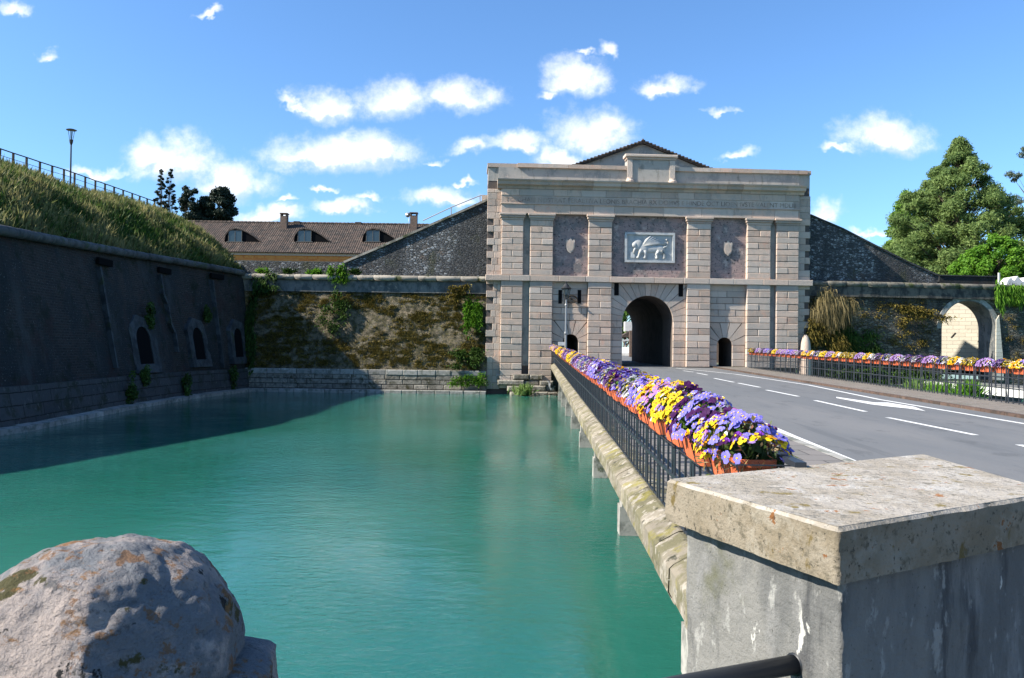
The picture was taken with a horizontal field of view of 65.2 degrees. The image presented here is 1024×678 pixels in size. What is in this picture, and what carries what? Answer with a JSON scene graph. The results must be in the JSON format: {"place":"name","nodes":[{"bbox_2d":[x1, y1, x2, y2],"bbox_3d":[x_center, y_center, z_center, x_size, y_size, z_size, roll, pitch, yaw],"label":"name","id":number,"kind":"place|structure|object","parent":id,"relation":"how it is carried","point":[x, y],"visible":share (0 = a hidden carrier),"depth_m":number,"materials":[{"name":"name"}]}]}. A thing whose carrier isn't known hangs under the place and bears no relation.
{"place":"outdoors","nodes":[
{"label":"outdoors","id":0,"kind":"place"},
{"bbox_2d":[0,391,1022,677],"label":"water","id":1,"kind":"structure","parent":0,"point":[366,535],"depth_m":12.39,"materials":[{"name":"liquid"}]},
{"bbox_2d":[0,225,252,435],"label":"bastion wall","id":2,"kind":"structure","parent":1,"relation":"in","point":[80,340],"depth_m":32.92,"materials":[{"name":"stone"}]},
{"bbox_2d":[5,205,202,261],"bbox_3d":[-32.993,-6.122,34.313,32.881,5.962,54.500,1,-1,2],"label":"embankment","id":3,"kind":"object","parent":2,"relation":"on","point":[128,235],"depth_m":41.69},
{"bbox_2d":[66,128,76,182],"bbox_3d":[-27.864,-9.749,50.472,0.620,7.015,0.620,1,-1,2],"label":"street lamp","id":4,"kind":"object","parent":3,"relation":"on","point":[71,134],"visible":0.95,"depth_m":50.46,"materials":[{"name":"black metal"}]},
{"bbox_2d":[0,148,155,204],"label":"crest fence","id":5,"kind":"object","parent":3,"relation":"on","point":[52,166],"visible":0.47,"depth_m":46.83,"materials":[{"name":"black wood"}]},
{"bbox_2d":[0,154,242,269],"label":"bank grass","id":6,"kind":"structure","parent":3,"relation":"on","point":[29,198],"depth_m":38.32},
{"bbox_2d":[125,370,138,404],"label":"wall creeper","id":7,"kind":"object","parent":2,"relation":"attached to","point":[132,393],"depth_m":34.00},
{"bbox_2d":[139,364,151,386],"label":"wall creeper","id":8,"kind":"object","parent":2,"relation":"attached to","point":[145,375],"depth_m":35.64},
{"bbox_2d":[144,301,155,329],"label":"wall creeper","id":9,"kind":"object","parent":2,"relation":"attached to","point":[150,309],"depth_m":37.39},
{"bbox_2d":[181,371,192,395],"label":"wall creeper","id":10,"kind":"object","parent":2,"relation":"attached to","point":[185,380],"depth_m":40.22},
{"bbox_2d":[203,304,212,322],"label":"wall creeper","id":11,"kind":"object","parent":2,"relation":"attached to","point":[207,315],"depth_m":44.01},
{"bbox_2d":[229,365,239,389],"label":"wall creeper","id":12,"kind":"object","parent":2,"relation":"attached to","point":[233,374],"depth_m":45.89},
{"bbox_2d":[508,383,537,395],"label":"reed clump","id":13,"kind":"object","parent":1,"relation":"in","point":[522,390],"visible":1,"depth_m":47.02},
{"bbox_2d":[551,363,687,673],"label":"bridge","id":14,"kind":"structure","parent":1,"relation":"in","point":[641,511],"depth_m":8.06,"materials":[{"name":"stone"}]},
{"bbox_2d":[550,350,806,535],"bbox_3d":[1.797,1.064,25.883,0.288,1.691,44.928,1,-1,2],"label":"bridge railing","id":15,"kind":"object","parent":14,"relation":"on","point":[591,394],"visible":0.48,"depth_m":8.82,"materials":[{"name":"black metal"}]},
{"bbox_2d":[579,357,593,380],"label":"flower box","id":16,"kind":"object","parent":15,"relation":"attached to","point":[585,362],"visible":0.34,"depth_m":14.36,"materials":[{"name":"purple plant"}]},
{"bbox_2d":[583,357,599,382],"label":"flower box","id":17,"kind":"object","parent":15,"relation":"attached to","point":[586,365],"visible":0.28,"depth_m":13.62,"materials":[{"name":"purple plant"}]},
{"bbox_2d":[586,359,605,384],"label":"flower box","id":18,"kind":"object","parent":15,"relation":"attached to","point":[592,363],"visible":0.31,"depth_m":12.78,"materials":[{"name":"purple plant"}]},
{"bbox_2d":[589,360,610,387],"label":"flower box","id":19,"kind":"object","parent":15,"relation":"attached to","point":[593,370],"visible":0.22,"depth_m":11.99,"materials":[{"name":"purple plant"}]},
{"bbox_2d":[593,361,620,391],"bbox_3d":[1.370,0.515,11.240,0.461,0.427,0.828,1,-1,2],"label":"flower box","id":20,"kind":"object","parent":15,"relation":"attached to","point":[599,367],"visible":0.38,"depth_m":11.18,"materials":[{"name":"purple plant"}]},
{"bbox_2d":[597,364,620,395],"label":"flower box","id":21,"kind":"object","parent":15,"relation":"attached to","point":[605,369],"visible":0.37,"depth_m":10.40,"materials":[{"name":"purple plant"}]},
{"bbox_2d":[602,366,625,401],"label":"flower box","id":22,"kind":"object","parent":15,"relation":"attached to","point":[608,377],"visible":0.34,"depth_m":9.58,"materials":[{"name":"ceramic"}]},
{"bbox_2d":[608,367,640,406],"bbox_3d":[1.299,0.520,8.841,0.461,0.427,0.828,1,-1,2],"label":"flower box","id":23,"kind":"object","parent":15,"relation":"attached to","point":[618,375],"visible":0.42,"depth_m":8.77,"materials":[{"name":"ceramic"}]},
{"bbox_2d":[616,371,652,413],"bbox_3d":[1.280,0.521,8.043,0.466,0.418,0.840,1,-1,2],"label":"flower box","id":24,"kind":"object","parent":15,"relation":"attached to","point":[630,378],"visible":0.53,"depth_m":7.97,"materials":[{"name":"ceramic"}]},
{"bbox_2d":[625,375,670,423],"bbox_3d":[1.257,0.535,7.244,0.469,0.419,0.833,1,-1,2],"label":"flower box","id":25,"kind":"object","parent":15,"relation":"attached to","point":[640,383],"visible":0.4,"depth_m":7.18,"materials":[{"name":"ceramic"}]},
{"bbox_2d":[634,377,689,434],"bbox_3d":[1.218,0.526,6.436,0.465,0.434,0.826,1,-1,2],"label":"flower box","id":26,"kind":"object","parent":15,"relation":"attached to","point":[645,396],"visible":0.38,"depth_m":6.32,"materials":[{"name":"ceramic"}]},
{"bbox_2d":[649,380,715,446],"bbox_3d":[1.210,0.510,5.638,0.469,0.445,0.818,1,-1,2],"label":"flower box","id":27,"kind":"object","parent":15,"relation":"attached to","point":[657,411],"visible":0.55,"depth_m":5.55,"materials":[{"name":"ceramic"}]},
{"bbox_2d":[666,391,744,466],"bbox_3d":[1.167,0.519,4.842,0.452,0.429,0.825,1,-1,2],"label":"flower box","id":28,"kind":"object","parent":15,"relation":"attached to","point":[698,414],"visible":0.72,"depth_m":4.69,"materials":[{"name":"ceramic"}]},
{"bbox_2d":[691,409,797,474],"bbox_3d":[1.156,0.546,4.031,0.491,0.381,0.826,1,-1,2],"label":"flower box","id":29,"kind":"object","parent":15,"relation":"attached to","point":[736,437],"visible":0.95,"depth_m":3.84,"materials":[{"name":"ceramic"}]},
{"bbox_2d":[749,351,1023,404],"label":"bridge railing","id":30,"kind":"object","parent":14,"relation":"on","point":[761,361],"visible":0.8,"depth_m":27.99,"materials":[{"name":"black metal"}]},
{"bbox_2d":[854,352,864,362],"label":"flower box","id":31,"kind":"object","parent":30,"relation":"attached to","point":[858,355],"visible":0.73,"depth_m":31.50,"materials":[{"name":"purple plant"}]},
{"bbox_2d":[862,352,873,362],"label":"flower box","id":32,"kind":"object","parent":30,"relation":"attached to","point":[867,356],"visible":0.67,"depth_m":30.77,"materials":[{"name":"yellow plant"}]},
{"bbox_2d":[871,353,882,363],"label":"flower box","id":33,"kind":"object","parent":30,"relation":"attached to","point":[877,356],"visible":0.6,"depth_m":29.91,"materials":[{"name":"purple plant"}]},
{"bbox_2d":[880,353,892,364],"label":"flower box","id":34,"kind":"object","parent":30,"relation":"attached to","point":[886,356],"visible":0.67,"depth_m":29.18,"materials":[{"name":"purple plant"}]},
{"bbox_2d":[889,354,903,364],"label":"flower box","id":35,"kind":"object","parent":30,"relation":"attached to","point":[895,358],"visible":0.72,"depth_m":28.33,"materials":[{"name":"purple plant"}]},
{"bbox_2d":[900,354,915,365],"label":"flower box","id":36,"kind":"object","parent":30,"relation":"attached to","point":[907,357],"visible":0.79,"depth_m":27.52,"materials":[{"name":"purple plant"}]},
{"bbox_2d":[911,355,924,366],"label":"flower box","id":37,"kind":"object","parent":30,"relation":"attached to","point":[918,359],"visible":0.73,"depth_m":26.74,"materials":[{"name":"purple plant"}]},
{"bbox_2d":[922,355,938,367],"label":"flower box","id":38,"kind":"object","parent":30,"relation":"attached to","point":[932,358],"visible":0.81,"depth_m":25.92,"materials":[{"name":"purple plant"}]},
{"bbox_2d":[934,356,953,368],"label":"flower box","id":39,"kind":"object","parent":30,"relation":"attached to","point":[942,359],"visible":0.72,"depth_m":25.13,"materials":[{"name":"white plant"}]},
{"bbox_2d":[947,356,964,369],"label":"flower box","id":40,"kind":"object","parent":30,"relation":"attached to","point":[952,362],"visible":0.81,"depth_m":24.32,"materials":[{"name":"yellow plant"}]},
{"bbox_2d":[960,357,979,370],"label":"flower box","id":41,"kind":"object","parent":30,"relation":"attached to","point":[971,360],"visible":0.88,"depth_m":23.54,"materials":[{"name":"yellow plant"}]},
{"bbox_2d":[975,357,994,371],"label":"flower box","id":42,"kind":"object","parent":30,"relation":"attached to","point":[983,362],"visible":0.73,"depth_m":22.70,"materials":[{"name":"purple plant"}]},
{"bbox_2d":[991,358,1012,372],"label":"flower box","id":43,"kind":"object","parent":30,"relation":"attached to","point":[998,363],"visible":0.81,"depth_m":21.96,"materials":[{"name":"purple plant"}]},
{"bbox_2d":[1008,359,1023,373],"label":"flower box","id":44,"kind":"object","parent":30,"relation":"attached to","point":[1017,364],"visible":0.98,"depth_m":21.20,"materials":[{"name":"yellow plant"}]},
{"bbox_2d":[665,454,1023,677],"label":"stone pillar","id":45,"kind":"structure","parent":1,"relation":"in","point":[910,566],"depth_m":2.68,"materials":[{"name":"stone"}]},
{"bbox_2d":[664,652,802,677],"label":"hand rail","id":46,"kind":"object","parent":45,"relation":"attached to","point":[789,664],"visible":0.88,"depth_m":2.46,"materials":[{"name":"black metal"}]},
{"bbox_2d":[924,381,1022,403],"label":"footbridge","id":47,"kind":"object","parent":1,"relation":"in","point":[998,392],"visible":0.07,"depth_m":42.33,"materials":[{"name":"white paint"}]},
{"bbox_2d":[931,369,1022,387],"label":"footbridge railing","id":48,"kind":"object","parent":47,"relation":"on","point":[976,375],"visible":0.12,"depth_m":43.82,"materials":[{"name":"grey metal"}]},
{"bbox_2d":[0,0,1023,378],"label":"sky","id":49,"kind":"structure","parent":0,"point":[364,111],"materials":[{"name":"blue"}]},
{"bbox_2d":[622,356,717,366],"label":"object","id":50,"kind":"object","parent":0,"point":[627,361],"visible":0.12,"depth_m":56.09,"materials":[{"name":"concrete"}]},
{"bbox_2d":[608,396,845,534],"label":"pavement","id":51,"kind":"structure","parent":0,"point":[808,455],"depth_m":10.82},
{"bbox_2d":[561,281,571,347],"bbox_3d":[3.129,-0.929,46.446,0.620,4.936,0.620,1,-1,2],"label":"gate lamp","id":52,"kind":"object","parent":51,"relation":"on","point":[566,288],"visible":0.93,"depth_m":46.39,"materials":[{"name":"grey metal"}]},
{"bbox_2d":[624,366,1023,482],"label":"road","id":53,"kind":"structure","parent":0,"point":[992,446],"depth_m":16.75,"materials":[{"name":"asphalt"}]},
{"bbox_2d":[631,369,855,460],"bbox_3d":[5.622,1.698,26.002,0.321,0.594,42.466,1,-1,3],"label":"edge line","id":54,"kind":"object","parent":53,"relation":"on","point":[789,434],"visible":0.09,"depth_m":13.38,"materials":[{"name":"paint"}]},
{"bbox_2d":[814,400,867,411],"bbox_3d":[8.531,1.738,20.926,0.134,0.049,3.492,1,-1,2],"label":"dash","id":55,"kind":"object","parent":53,"relation":"on","point":[841,406],"visible":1,"depth_m":20.61,"materials":[{"name":"paint"}]},
{"bbox_2d":[679,368,1023,423],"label":"edge line","id":56,"kind":"object","parent":53,"relation":"on","point":[886,400],"visible":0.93,"depth_m":22.59,"materials":[{"name":"paint"}]},
{"bbox_2d":[836,397,923,410],"bbox_3d":[10.020,1.756,21.874,0.809,0.066,4.738,1,-1,-2],"label":"road arrow","id":57,"kind":"object","parent":53,"relation":"on","point":[889,404],"visible":1,"depth_m":21.49,"materials":[{"name":"paint"}]},
{"bbox_2d":[885,417,976,434],"bbox_3d":[8.370,1.740,16.123,0.130,0.045,3.225,1,-1,-2],"label":"dash","id":58,"kind":"object","parent":53,"relation":"on","point":[932,426],"visible":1,"depth_m":15.91,"materials":[{"name":"paint"}]},
{"bbox_2d":[716,366,1023,413],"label":"pavement","id":59,"kind":"structure","parent":0,"point":[1011,407],"depth_m":25.79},
{"bbox_2d":[799,335,810,374],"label":"stone bollard","id":60,"kind":"structure","parent":59,"relation":"on","point":[805,344],"depth_m":49.38,"materials":[{"name":"stone"}]},
{"bbox_3d":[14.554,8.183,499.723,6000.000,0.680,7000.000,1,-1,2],"label":"ground","id":61,"kind":"structure","parent":0,"visible":0},
{"bbox_2d":[153,169,169,209],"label":"conifer","id":62,"kind":"object","parent":61,"relation":"on","point":[160,189],"visible":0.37,"depth_m":93.33,"materials":[{"name":"green plant"}]},
{"bbox_2d":[162,169,178,212],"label":"conifer","id":63,"kind":"object","parent":61,"relation":"on","point":[170,187],"visible":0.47,"depth_m":94.36,"materials":[{"name":"green plant"}]},
{"bbox_2d":[177,185,203,220],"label":"conifer","id":64,"kind":"object","parent":61,"relation":"on","point":[186,200],"visible":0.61,"depth_m":92.80,"materials":[{"name":"green plant"}]},
{"bbox_2d":[195,185,238,220],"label":"cedar","id":65,"kind":"object","parent":61,"relation":"on","point":[223,197],"visible":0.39,"depth_m":94.03,"materials":[{"name":"green plant"}]},
{"bbox_2d":[188,212,427,261],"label":"long building","id":66,"kind":"structure","parent":61,"relation":"on","point":[283,239],"depth_m":81.07,"materials":[{"name":"tile"}]},
{"bbox_2d":[234,261,486,394],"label":"curtain wall","id":67,"kind":"structure","parent":61,"relation":"on","point":[339,376],"depth_m":49.11,"materials":[{"name":"stone"}]},
{"bbox_2d":[244,262,259,378],"bbox_3d":[-16.104,-1.118,48.884,1.292,7.267,1.372,1,-1,0],"label":"corner ivy","id":68,"kind":"object","parent":67,"relation":"attached to","point":[250,315],"visible":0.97,"depth_m":48.92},
{"bbox_2d":[255,267,270,273],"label":"parapet weed","id":69,"kind":"object","parent":67,"relation":"on","point":[260,271],"visible":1,"depth_m":49.52,"materials":[{"name":"green plant"}]},
{"bbox_2d":[254,270,279,295],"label":"shrub","id":70,"kind":"object","parent":67,"relation":"attached to","point":[263,288],"visible":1,"depth_m":49.22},
{"bbox_2d":[281,267,298,273],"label":"parapet weed","id":71,"kind":"object","parent":67,"relation":"on","point":[288,271],"visible":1,"depth_m":49.54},
{"bbox_2d":[305,268,325,273],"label":"parapet weed","id":72,"kind":"object","parent":67,"relation":"on","point":[316,271],"visible":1,"depth_m":49.52,"materials":[{"name":"green plant"}]},
{"bbox_2d":[316,287,351,337],"bbox_3d":[-10.945,-1.588,49.011,2.251,3.214,0.861,1,-1,0],"label":"wall shrub","id":73,"kind":"object","parent":67,"relation":"attached to","point":[341,306],"visible":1,"depth_m":49.03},
{"bbox_2d":[326,263,349,286],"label":"shrub","id":74,"kind":"object","parent":67,"relation":"attached to","point":[340,271],"visible":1,"depth_m":49.30,"materials":[{"name":"green plant"}]},
{"bbox_2d":[348,267,361,274],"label":"parapet weed","id":75,"kind":"object","parent":67,"relation":"on","point":[354,271],"visible":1,"depth_m":49.54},
{"bbox_2d":[246,291,485,370],"bbox_3d":[-9.004,-0.537,49.096,15.395,4.980,1.163,1,-1,0],"label":"wall moss","id":76,"kind":"object","parent":67,"relation":"on","point":[414,318],"depth_m":49.00,"materials":[{"name":"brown plant"}]},
{"bbox_2d":[343,195,487,276],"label":"raking wall","id":77,"kind":"structure","parent":67,"relation":"on","point":[454,244],"depth_m":49.85,"materials":[{"name":"stone"}]},
{"bbox_2d":[423,195,481,220],"bbox_3d":[-3.781,-8.305,50.639,3.716,1.728,0.070,1,-1,0],"label":"guard rail","id":78,"kind":"object","parent":77,"relation":"on","point":[479,196],"visible":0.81,"depth_m":50.62,"materials":[{"name":"grey metal"}]},
{"bbox_2d":[443,283,471,301],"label":"shrub","id":79,"kind":"object","parent":67,"relation":"attached to","point":[458,294],"visible":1,"depth_m":49.07,"materials":[{"name":"green plant"}]},
{"bbox_2d":[446,347,487,370],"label":"shrub","id":80,"kind":"object","parent":67,"relation":"attached to","point":[477,354],"visible":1,"depth_m":48.37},
{"bbox_2d":[447,372,492,387],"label":"ledge plant","id":81,"kind":"object","parent":67,"relation":"on","point":[479,381],"visible":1,"depth_m":48.20,"materials":[{"name":"green plant"}]},
{"bbox_2d":[460,294,483,339],"bbox_3d":[-2.441,-1.349,48.919,1.556,2.874,0.841,1,-1,0],"label":"fig bush","id":82,"kind":"object","parent":67,"relation":"attached to","point":[474,315],"visible":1,"depth_m":48.91,"materials":[{"name":"green plant"}]},
{"bbox_2d":[622,347,628,355],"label":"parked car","id":83,"kind":"object","parent":61,"relation":"on","point":[625,351],"visible":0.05,"depth_m":83.98,"materials":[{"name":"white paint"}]},
{"bbox_2d":[622,310,631,346],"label":"street tree","id":84,"kind":"object","parent":61,"relation":"on","point":[625,316],"visible":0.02,"depth_m":105.12,"materials":[{"name":"green plant"}]},
{"bbox_2d":[622,322,631,346],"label":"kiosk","id":85,"kind":"object","parent":61,"relation":"on","point":[628,326],"visible":0.19,"depth_m":92.27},
{"bbox_2d":[485,139,812,395],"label":"city gate","id":86,"kind":"structure","parent":61,"relation":"on","point":[683,261],"depth_m":49.24,"materials":[{"name":"stone"}]},
{"bbox_2d":[629,331,718,362],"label":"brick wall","id":87,"kind":"structure","parent":61,"relation":"on","point":[630,343],"depth_m":77.69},
{"bbox_2d":[720,409,853,461],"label":"kerb","id":88,"kind":"structure","parent":61,"relation":"on","point":[838,456],"depth_m":11.50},
{"bbox_2d":[712,366,1023,418],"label":"kerb","id":89,"kind":"structure","parent":61,"relation":"on","point":[1017,415],"depth_m":23.83,"materials":[{"name":"stone"}]},
{"bbox_2d":[884,188,934,249],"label":"broadleaf tree","id":90,"kind":"object","parent":61,"relation":"on","point":[897,206],"visible":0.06,"depth_m":82.96,"materials":[{"name":"green plant"}]},
{"bbox_2d":[891,376,939,389],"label":"green plant","id":91,"kind":"object","parent":61,"relation":"on","point":[915,384],"visible":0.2,"depth_m":41.28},
{"bbox_2d":[808,281,1023,387],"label":"curtain wall","id":92,"kind":"structure","parent":61,"relation":"on","point":[978,301],"depth_m":50.90,"materials":[{"name":"grey stone"}]},
{"bbox_2d":[802,315,855,362],"bbox_3d":[19.732,-0.001,49.769,3.665,3.144,0.576,1,-1,-5],"label":"bush","id":93,"kind":"object","parent":92,"relation":"attached to","point":[817,336],"visible":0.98,"depth_m":49.74,"materials":[{"name":"green plant"}]},
{"bbox_2d":[808,283,863,334],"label":"hanging grass","id":94,"kind":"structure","parent":92,"relation":"hanging from","point":[835,311],"depth_m":49.72,"materials":[{"name":"plant"}]},
{"bbox_2d":[829,324,885,365],"bbox_3d":[21.564,0.433,50.097,4.432,2.720,0.450,1,-1,-5],"label":"bush","id":95,"kind":"object","parent":92,"relation":"attached to","point":[857,338],"visible":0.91,"depth_m":50.17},
{"bbox_2d":[809,214,939,282],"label":"raking wall","id":96,"kind":"structure","parent":92,"relation":"on","point":[837,253],"depth_m":50.92,"materials":[{"name":"stone"}]},
{"bbox_2d":[796,364,954,385],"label":"bank weeds","id":97,"kind":"object","parent":92,"relation":"attached to","point":[913,373],"visible":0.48,"depth_m":49.97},
{"bbox_2d":[809,297,1023,377],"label":"wall growth","id":98,"kind":"object","parent":92,"relation":"attached to","point":[901,325],"depth_m":50.75,"materials":[{"name":"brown plant"}]},
{"bbox_2d":[885,304,962,325],"bbox_3d":[26.039,-1.540,50.575,5.212,1.398,0.374,1,-1,-5],"label":"wall shrub","id":99,"kind":"object","parent":92,"relation":"attached to","point":[913,312],"visible":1,"depth_m":50.58,"materials":[{"name":"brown plant"}]},
{"bbox_2d":[937,275,996,283],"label":"parapet","id":100,"kind":"structure","parent":92,"relation":"on","point":[967,279],"depth_m":52.31,"materials":[{"name":"stone"}]},
{"bbox_2d":[993,280,1007,315],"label":"trailing ivy","id":101,"kind":"object","parent":92,"relation":"hanging from","point":[1000,295],"visible":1,"depth_m":51.03,"materials":[{"name":"green plant"}]},
{"bbox_2d":[999,283,1023,311],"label":"trailing ivy","id":102,"kind":"object","parent":92,"relation":"attached to","point":[1015,295],"visible":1,"depth_m":51.09,"materials":[{"name":"green plant"}]},
{"bbox_2d":[1000,276,1023,284],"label":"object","id":103,"kind":"structure","parent":92,"relation":"on","point":[1016,280],"depth_m":53.94,"materials":[{"name":"white paint"}]},
{"bbox_2d":[923,376,957,394],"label":"green plant","id":104,"kind":"object","parent":61,"relation":"on","point":[943,388],"visible":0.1,"depth_m":37.07,"materials":[{"name":"green plant"}]},
{"bbox_2d":[881,135,1023,277],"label":"pine tree","id":105,"kind":"object","parent":61,"relation":"on","point":[941,201],"visible":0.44,"depth_m":72.89,"materials":[{"name":"green plant"}]},
{"bbox_2d":[941,303,977,374],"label":"block wall","id":106,"kind":"structure","parent":61,"relation":"on","point":[959,338],"depth_m":56.00,"materials":[{"name":"beige stone"}]},
{"bbox_2d":[948,377,996,398],"bbox_3d":[20.379,2.191,35.352,2.224,1.086,1.559,0,-1,26],"label":"green plant","id":107,"kind":"object","parent":61,"relation":"on","point":[971,390],"visible":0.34,"depth_m":35.10,"materials":[{"name":"green plant"}]},
{"bbox_2d":[946,232,1023,283],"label":"bush","id":108,"kind":"object","parent":61,"relation":"on","point":[982,260],"visible":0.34,"depth_m":60.24,"materials":[{"name":"green plant"}]},
{"bbox_2d":[1004,146,1023,215],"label":"olive tree","id":109,"kind":"object","parent":61,"relation":"on","point":[1014,179],"visible":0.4,"depth_m":89.19,"materials":[{"name":"green plant"}]},
{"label":"near bank","id":110,"kind":"structure","parent":0,"visible":0},
{"bbox_2d":[0,533,277,677],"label":"stone bollard","id":111,"kind":"object","parent":110,"relation":"on","point":[129,605],"visible":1,"depth_m":1.59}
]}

